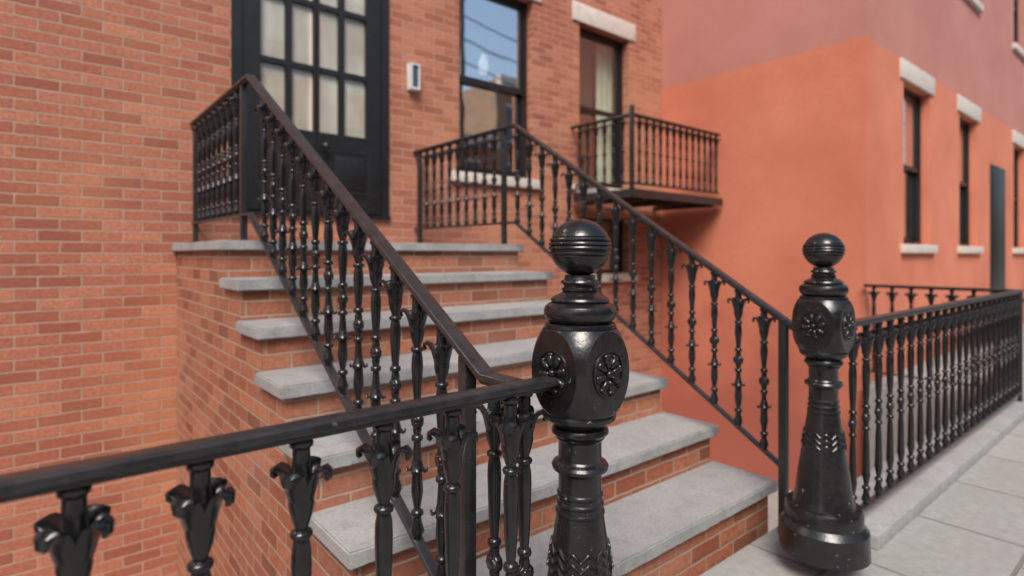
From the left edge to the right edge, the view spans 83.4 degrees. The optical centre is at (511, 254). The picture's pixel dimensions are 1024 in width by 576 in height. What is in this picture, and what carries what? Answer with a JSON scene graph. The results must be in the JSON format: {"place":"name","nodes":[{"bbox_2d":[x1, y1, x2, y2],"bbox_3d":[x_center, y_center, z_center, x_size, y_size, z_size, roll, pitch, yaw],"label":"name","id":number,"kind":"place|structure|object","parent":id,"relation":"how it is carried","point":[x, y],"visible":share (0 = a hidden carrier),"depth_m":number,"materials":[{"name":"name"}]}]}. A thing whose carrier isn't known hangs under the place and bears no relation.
{"place":"outdoors","nodes":[
{"label":"outdoors","id":0,"kind":"place"},
{"bbox_2d":[248,210,390,219],"bbox_3d":[-1.508,-0.294,4.338,1.222,0.029,0.170,0,0,-40],"label":"door sill","id":1,"kind":"structure","parent":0,"point":[256,212],"depth_m":4.30,"materials":[{"name":"grey stone"}]},
{"bbox_2d":[700,526,801,575],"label":"sidewalk","id":2,"kind":"structure","parent":0,"point":[766,554],"depth_m":2.23,"materials":[{"name":"grey concrete"}]},
{"bbox_2d":[531,219,628,575],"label":"newel post","id":3,"kind":"object","parent":2,"relation":"on","point":[580,353],"visible":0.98,"depth_m":1.27,"materials":[{"name":"metal"}]},
{"bbox_2d":[784,394,1023,575],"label":"sidewalk","id":4,"kind":"structure","parent":0,"point":[970,522],"depth_m":2.46,"materials":[{"name":"grey concrete"}]},
{"bbox_2d":[779,233,870,570],"bbox_3d":[1.172,0.512,2.162,0.306,1.190,0.306,0,0,-40],"label":"newel post","id":5,"kind":"object","parent":4,"relation":"on","point":[822,520],"visible":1,"depth_m":2.10,"materials":[{"name":"metal"}]},
{"bbox_2d":[866,0,1023,382],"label":"street wall","id":6,"kind":"structure","parent":0,"point":[954,48],"depth_m":6.73,"materials":[{"name":"paint"}]},
{"bbox_2d":[900,58,934,95],"bbox_3d":[4.380,-1.911,6.231,1.110,0.198,0.072,0,0,-40],"label":"window lintel","id":7,"kind":"structure","parent":6,"relation":"attached to","point":[911,73],"depth_m":6.15,"materials":[{"name":"grey stone"}]},
{"bbox_2d":[900,244,937,252],"bbox_3d":[4.380,-0.064,6.238,1.100,0.091,0.138,0,0,-40],"label":"window sill","id":8,"kind":"structure","parent":6,"relation":"attached to","point":[911,248],"depth_m":6.08,"materials":[{"name":"white stone"}]},
{"bbox_2d":[957,94,980,122],"bbox_3d":[5.998,-1.911,7.569,1.110,0.198,0.072,0,0,-40],"label":"window lintel","id":9,"kind":"structure","parent":6,"relation":"attached to","point":[968,108],"depth_m":7.47,"materials":[{"name":"beige stone"}]},
{"bbox_2d":[957,246,983,252],"bbox_3d":[5.999,-0.064,7.575,1.100,0.091,0.138,0,0,-40],"label":"window sill","id":10,"kind":"structure","parent":6,"relation":"attached to","point":[968,249],"depth_m":7.41,"materials":[{"name":"white stone"}]},
{"bbox_2d":[967,0,983,13],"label":"window sill","id":11,"kind":"structure","parent":6,"relation":"attached to","point":[977,5],"depth_m":7.71,"materials":[{"name":"grey stone"}]},
{"bbox_2d":[1012,130,1023,148],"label":"window lintel","id":12,"kind":"structure","parent":6,"relation":"attached to","point":[1017,138],"depth_m":9.44,"materials":[{"name":"beige stone"}]},
{"bbox_2d":[1012,42,1023,59],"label":"window sill","id":13,"kind":"structure","parent":6,"relation":"attached to","point":[1017,49],"depth_m":9.36,"materials":[{"name":"grey stone"}]},
{"bbox_2d":[1012,248,1023,253],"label":"window sill","id":14,"kind":"structure","parent":6,"relation":"attached to","point":[1017,250],"depth_m":9.29,"materials":[{"name":"grey stone"}]},
{"bbox_2d":[870,324,1023,398],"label":"sidewalk","id":15,"kind":"structure","parent":0,"point":[895,384],"depth_m":5.57,"materials":[{"name":"grey concrete"}]},
{"label":"ground","id":16,"kind":"structure","parent":0,"visible":0},
{"bbox_2d":[0,0,660,575],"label":"front wall","id":17,"kind":"structure","parent":16,"relation":"on","point":[104,104],"depth_m":3.58,"materials":[{"name":"red brick"}]},
{"bbox_2d":[407,62,419,91],"bbox_3d":[-0.819,-1.480,4.790,0.090,0.220,0.069,0,0,-40],"label":"wall lamp","id":18,"kind":"object","parent":17,"relation":"attached to","point":[413,77],"visible":1,"depth_m":4.77,"materials":[{"name":"white metal"}]},
{"bbox_2d":[451,170,539,189],"bbox_3d":[-0.144,-0.694,5.418,1.080,0.091,0.138,0,0,-40],"label":"window sill","id":19,"kind":"structure","parent":17,"relation":"attached to","point":[523,182],"depth_m":5.34,"materials":[{"name":"white stone"}]},
{"bbox_2d":[517,0,628,273],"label":"front wall reveals","id":20,"kind":"object","parent":17,"relation":"attached to","point":[529,3],"visible":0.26,"depth_m":6.63,"materials":[{"name":"red brick"}]},
{"bbox_2d":[231,0,388,216],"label":"door frame","id":21,"kind":"object","parent":20,"relation":"attached to","point":[236,40],"visible":0.33,"depth_m":4.62,"materials":[{"name":"black wood"}]},
{"bbox_2d":[242,0,315,211],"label":"door","id":22,"kind":"structure","parent":21,"relation":"in","point":[252,57],"depth_m":4.04,"materials":[{"name":"black wood"}]},
{"bbox_2d":[256,141,299,190],"bbox_3d":[-1.663,-0.630,4.128,0.328,0.327,0.012,0,0,-40],"label":"door moulding","id":23,"kind":"object","parent":22,"relation":"attached to","point":[257,142],"depth_m":4.02,"materials":[{"name":"black wood"}]},
{"bbox_2d":[267,148,297,185],"bbox_3d":[-1.665,-0.630,4.130,0.251,0.250,0.015,0,0,-40],"label":"door panel","id":24,"kind":"structure","parent":22,"relation":"attached to","point":[277,172],"depth_m":4.11,"materials":[{"name":"black wood"}]},
{"bbox_2d":[260,0,311,130],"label":"door film","id":25,"kind":"object","parent":22,"relation":"attached to","point":[272,38],"depth_m":4.22,"materials":[{"name":"white glass"}]},
{"bbox_2d":[316,0,380,214],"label":"door","id":26,"kind":"structure","parent":21,"relation":"in","point":[369,144],"depth_m":4.55,"materials":[{"name":"black wood"}]},
{"bbox_2d":[322,142,329,149],"bbox_3d":[-1.388,-0.810,4.287,0.060,0.060,0.062,0,0,-40],"label":"door knob","id":27,"kind":"object","parent":26,"relation":"attached to","point":[325,145],"depth_m":4.27,"materials":[{"name":"black metal"}]},
{"bbox_2d":[319,0,364,137],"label":"door film","id":28,"kind":"object","parent":26,"relation":"attached to","point":[354,91],"depth_m":4.48,"materials":[{"name":"white glass"}]},
{"bbox_2d":[334,156,364,190],"bbox_3d":[-1.260,-0.630,4.465,0.251,0.250,0.015,0,0,-40],"label":"door panel","id":29,"kind":"structure","parent":26,"relation":"attached to","point":[349,172],"depth_m":4.46,"materials":[{"name":"black wood"}]},
{"bbox_2d":[329,150,369,195],"bbox_3d":[-1.258,-0.630,4.463,0.328,0.327,0.012,0,0,-40],"label":"door moulding","id":30,"kind":"object","parent":26,"relation":"attached to","point":[351,153],"depth_m":4.49,"materials":[{"name":"black wood"}]},
{"bbox_2d":[460,0,526,177],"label":"window frame","id":31,"kind":"object","parent":20,"relation":"attached to","point":[523,125],"visible":0.26,"depth_m":5.74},
{"bbox_2d":[459,82,516,171],"bbox_3d":[-0.234,-1.210,5.527,0.726,0.773,0.004,0,0,-40],"label":"pane","id":32,"kind":"object","parent":31,"relation":"attached to","point":[481,109],"visible":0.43,"depth_m":5.52,"materials":[{"name":"clear glass"}]},
{"bbox_2d":[460,0,518,88],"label":"pane","id":33,"kind":"object","parent":31,"relation":"attached to","point":[489,41],"visible":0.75,"depth_m":5.50,"materials":[{"name":"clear glass"}]},
{"bbox_2d":[459,0,522,175],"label":"window sash","id":34,"kind":"object","parent":31,"relation":"in","point":[489,85],"depth_m":5.61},
{"bbox_2d":[579,27,622,188],"bbox_3d":[0.943,-1.605,6.473,0.820,1.730,0.100,0,0,-40],"label":"window frame","id":35,"kind":"object","parent":20,"relation":"attached to","point":[601,37],"visible":0.18,"depth_m":6.68,"materials":[{"name":"black wood"}]},
{"bbox_2d":[579,38,591,176],"bbox_3d":[0.730,-1.638,6.519,0.510,1.656,0.022,0,0,-40],"label":"curtain","id":36,"kind":"object","parent":35,"relation":"attached to","point":[584,67],"depth_m":6.60,"materials":[{"name":"brown fabric"}]},
{"bbox_2d":[579,32,618,186],"bbox_3d":[0.944,-1.601,6.472,0.730,1.649,0.073,0,0,-40],"label":"window sash","id":37,"kind":"object","parent":35,"relation":"in","point":[592,110],"depth_m":6.66,"materials":[{"name":"black wood"}]},
{"bbox_2d":[579,217,622,273],"bbox_3d":[0.943,-0.100,6.473,0.820,0.620,0.100,0,0,-40],"label":"window frame","id":38,"kind":"object","parent":20,"relation":"attached to","point":[620,246],"visible":0.32,"depth_m":6.68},
{"bbox_2d":[596,43,613,182],"bbox_3d":[1.287,-1.605,6.913,0.810,1.930,0.047,0,0,-40],"label":"curtain","id":39,"kind":"object","parent":20,"relation":"hanging from","point":[604,78],"visible":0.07,"depth_m":6.75,"materials":[{"name":"fabric"}]},
{"bbox_2d":[602,223,613,269],"bbox_3d":[1.100,-0.100,6.888,0.450,0.820,0.047,0,0,-40],"label":"curtain","id":40,"kind":"object","parent":20,"relation":"hanging from","point":[608,229],"visible":0.04,"depth_m":6.96,"materials":[{"name":"fabric"}]},
{"bbox_2d":[573,184,621,193],"bbox_3d":[1.020,-0.694,6.380,1.020,0.091,0.138,0,0,-40],"label":"window sill","id":41,"kind":"structure","parent":17,"relation":"attached to","point":[592,190],"depth_m":6.14,"materials":[{"name":"white stone"}]},
{"bbox_2d":[572,0,635,41],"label":"window lintel","id":42,"kind":"structure","parent":17,"relation":"attached to","point":[598,19],"depth_m":6.32,"materials":[{"name":"grey stone"}]},
{"bbox_2d":[591,273,637,281],"bbox_3d":[1.020,0.257,6.380,1.020,0.091,0.138,0,0,-40],"label":"window sill","id":43,"kind":"structure","parent":17,"relation":"attached to","point":[622,276],"depth_m":6.44,"materials":[{"name":"grey stone"}]},
{"bbox_2d":[571,105,722,210],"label":"iron balcony","id":44,"kind":"structure","parent":17,"relation":"attached to","point":[633,196],"depth_m":5.76,"materials":[{"name":"paint"}]},
{"bbox_2d":[248,82,487,215],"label":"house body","id":45,"kind":"structure","parent":16,"relation":"on","point":[368,215],"depth_m":5.87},
{"bbox_2d":[579,0,865,490],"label":"side walls","id":46,"kind":"structure","parent":16,"relation":"on","point":[772,93],"depth_m":6.08,"materials":[{"name":"paint"}]},
{"bbox_2d":[768,385,1023,549],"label":"areaway","id":47,"kind":"object","parent":16,"relation":"on","point":[892,514],"visible":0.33,"depth_m":3.19,"materials":[{"name":"concrete"}]},
{"bbox_2d":[0,375,557,575],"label":"iron fence","id":48,"kind":"object","parent":47,"relation":"on","point":[67,538],"visible":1,"depth_m":0.90,"materials":[{"name":"metal"}]},
{"bbox_2d":[172,240,777,575],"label":"entrance stoop","id":49,"kind":"object","parent":47,"relation":"on","point":[677,502],"visible":0.57,"depth_m":2.50,"materials":[{"name":"stone"}]},
{"bbox_2d":[190,74,522,575],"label":"stair railing","id":50,"kind":"object","parent":49,"relation":"on","point":[223,111],"visible":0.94,"depth_m":1.90,"materials":[{"name":"metal"}]},
{"bbox_2d":[413,123,791,533],"bbox_3d":[0.239,0.160,3.557,0.083,2.060,3.300,0,0,-40],"label":"stair railing","id":51,"kind":"object","parent":49,"relation":"on","point":[764,321],"visible":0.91,"depth_m":3.05,"materials":[{"name":"metal"}]},
{"bbox_2d":[848,284,1023,511],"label":"iron fence","id":52,"kind":"object","parent":47,"relation":"on","point":[1003,308],"visible":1,"depth_m":3.07,"materials":[{"name":"metal"}]},
{"bbox_2d":[904,0,1023,247],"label":"street wall reveals","id":53,"kind":"object","parent":16,"relation":"on","point":[925,175],"visible":0.32,"depth_m":7.86,"materials":[{"name":"orange paint"}]},
{"bbox_2d":[904,93,917,241],"bbox_3d":[4.304,-0.956,6.330,0.810,1.619,0.073,0,0,-40],"label":"window sash","id":54,"kind":"object","parent":53,"relation":"attached to","point":[907,168],"depth_m":6.55,"materials":[{"name":"black wood"}]},
{"bbox_2d":[904,88,920,244],"bbox_3d":[4.303,-0.960,6.331,0.900,1.700,0.100,0,0,-40],"label":"window frame","id":55,"kind":"object","parent":53,"relation":"attached to","point":[917,208],"visible":0.21,"depth_m":6.57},
{"bbox_2d":[904,171,911,236],"bbox_3d":[4.290,-0.563,6.347,0.746,0.738,0.004,0,0,-40],"label":"pane","id":56,"kind":"object","parent":55,"relation":"attached to","point":[907,204],"visible":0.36,"depth_m":6.49,"materials":[{"name":"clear glass"}]},
{"bbox_2d":[904,97,914,167],"bbox_3d":[4.313,-1.357,6.320,0.746,0.753,0.004,0,0,-40],"label":"pane","id":57,"kind":"object","parent":55,"relation":"attached to","point":[909,132],"visible":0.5,"depth_m":6.43,"materials":[{"name":"clear glass"}]},
{"bbox_2d":[959,123,966,243],"bbox_3d":[5.923,-0.956,7.668,0.810,1.619,0.073,0,0,-40],"label":"window sash","id":58,"kind":"object","parent":53,"relation":"attached to","point":[962,184],"depth_m":7.88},
{"bbox_2d":[959,118,968,245],"bbox_3d":[5.922,-0.960,7.669,0.900,1.700,0.100,0,0,-40],"label":"window frame","id":59,"kind":"object","parent":53,"relation":"attached to","point":[965,214],"visible":0.2,"depth_m":7.90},
{"bbox_2d":[959,186,961,239],"bbox_3d":[5.909,-0.563,7.684,0.746,0.738,0.004,0,0,-40],"label":"pane","id":60,"kind":"object","parent":59,"relation":"attached to","point":[960,213],"visible":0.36,"depth_m":7.88,"materials":[{"name":"clear glass"}]},
{"bbox_2d":[959,126,964,181],"bbox_3d":[5.932,-1.357,7.657,0.746,0.753,0.004,0,0,-40],"label":"pane","id":61,"kind":"object","parent":59,"relation":"attached to","point":[961,154],"visible":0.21,"depth_m":7.79,"materials":[{"name":"clear glass"}]},
{"bbox_2d":[990,164,1005,318],"bbox_3d":[7.252,-0.135,8.572,0.900,2.350,0.019,0,0,-40],"label":"entry door","id":62,"kind":"structure","parent":53,"relation":"attached to","point":[997,227],"depth_m":8.51,"materials":[{"name":"paint"}]},
{"bbox_2d":[1014,148,1017,247],"bbox_3d":[8.389,-0.960,9.707,0.900,1.700,0.100,0,0,-40],"label":"window frame","id":63,"kind":"object","parent":53,"relation":"attached to","point":[1016,222],"visible":0.11,"depth_m":9.94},
{"bbox_2d":[1014,155,1014,196],"bbox_3d":[8.399,-1.357,9.695,0.746,0.753,0.004,0,0,-40],"label":"pane","id":64,"kind":"object","parent":63,"relation":"attached to","point":[1014,175],"visible":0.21,"depth_m":9.93,"materials":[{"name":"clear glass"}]},
{"bbox_2d":[1014,152,1016,200],"bbox_3d":[8.390,-0.956,9.706,0.810,1.619,0.073,0,0,-40],"label":"window sash","id":65,"kind":"object","parent":63,"relation":"in","point":[1015,198],"depth_m":9.92,"materials":[{"name":"black wood"}]},
{"bbox_2d":[1014,0,1017,42],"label":"window frame","id":66,"kind":"object","parent":53,"relation":"attached to","point":[1015,27],"visible":0.07,"depth_m":9.94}
]}

